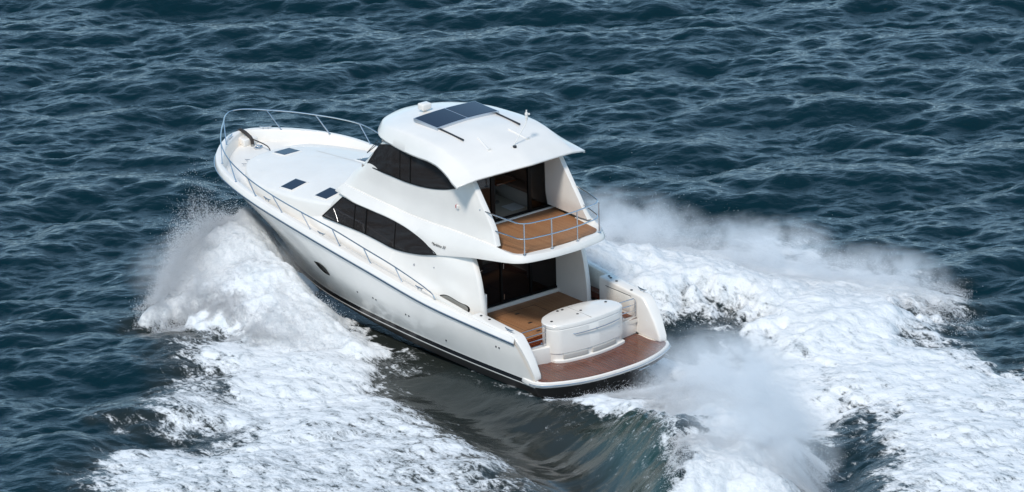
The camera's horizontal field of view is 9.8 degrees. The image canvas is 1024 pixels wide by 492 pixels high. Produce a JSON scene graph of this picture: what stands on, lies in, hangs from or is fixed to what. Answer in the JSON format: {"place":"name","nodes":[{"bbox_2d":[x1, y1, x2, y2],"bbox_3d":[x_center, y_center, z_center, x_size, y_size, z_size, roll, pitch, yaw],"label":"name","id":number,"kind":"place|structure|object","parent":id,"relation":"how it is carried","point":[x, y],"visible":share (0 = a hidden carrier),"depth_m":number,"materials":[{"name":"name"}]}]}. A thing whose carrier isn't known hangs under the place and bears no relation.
{"place":"outdoors","nodes":[
{"label":"outdoors","id":0,"kind":"place"},
{"bbox_2d":[0,0,1023,491],"bbox_3d":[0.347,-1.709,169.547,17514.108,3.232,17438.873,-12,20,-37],"label":"sea","id":1,"kind":"structure","parent":0,"point":[860,128],"depth_m":165.97,"materials":[{"name":"liquid"}]},
{"bbox_2d":[120,160,393,355],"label":"bow spray","id":2,"kind":"object","parent":1,"relation":"on","point":[174,281],"visible":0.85,"depth_m":158.48,"materials":[{"name":"white liquid"}]},
{"bbox_2d":[214,101,670,397],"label":"motor yacht","id":3,"kind":"object","parent":1,"relation":"on","point":[465,234],"visible":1,"depth_m":155.16,"materials":[{"name":"white paint"}]},
{"bbox_2d":[322,197,435,254],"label":"saloon window","id":4,"kind":"structure","parent":3,"relation":"in","point":[383,229],"depth_m":156.37,"materials":[{"name":"black glass"}]},
{"bbox_2d":[367,144,455,189],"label":"bridge window","id":5,"kind":"structure","parent":3,"relation":"in","point":[389,160],"depth_m":155.23,"materials":[{"name":"black glass"}]},
{"bbox_2d":[477,257,556,308],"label":"saloon door","id":6,"kind":"structure","parent":3,"relation":"in","point":[503,283],"depth_m":155.87,"materials":[{"name":"black glass"}]},
{"bbox_2d":[607,287,629,311],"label":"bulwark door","id":7,"kind":"structure","parent":3,"relation":"in","point":[613,295],"depth_m":155.26,"materials":[{"name":"white plastic"}]},
{"bbox_2d":[545,320,866,491],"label":"stern spray","id":8,"kind":"object","parent":1,"relation":"on","point":[657,396],"visible":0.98,"depth_m":147.26,"materials":[{"name":"white liquid"}]},
{"bbox_2d":[587,164,978,356],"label":"wash spray","id":9,"kind":"object","parent":1,"relation":"on","point":[662,238],"visible":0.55,"depth_m":161.53,"materials":[{"name":"white liquid"}]}
]}

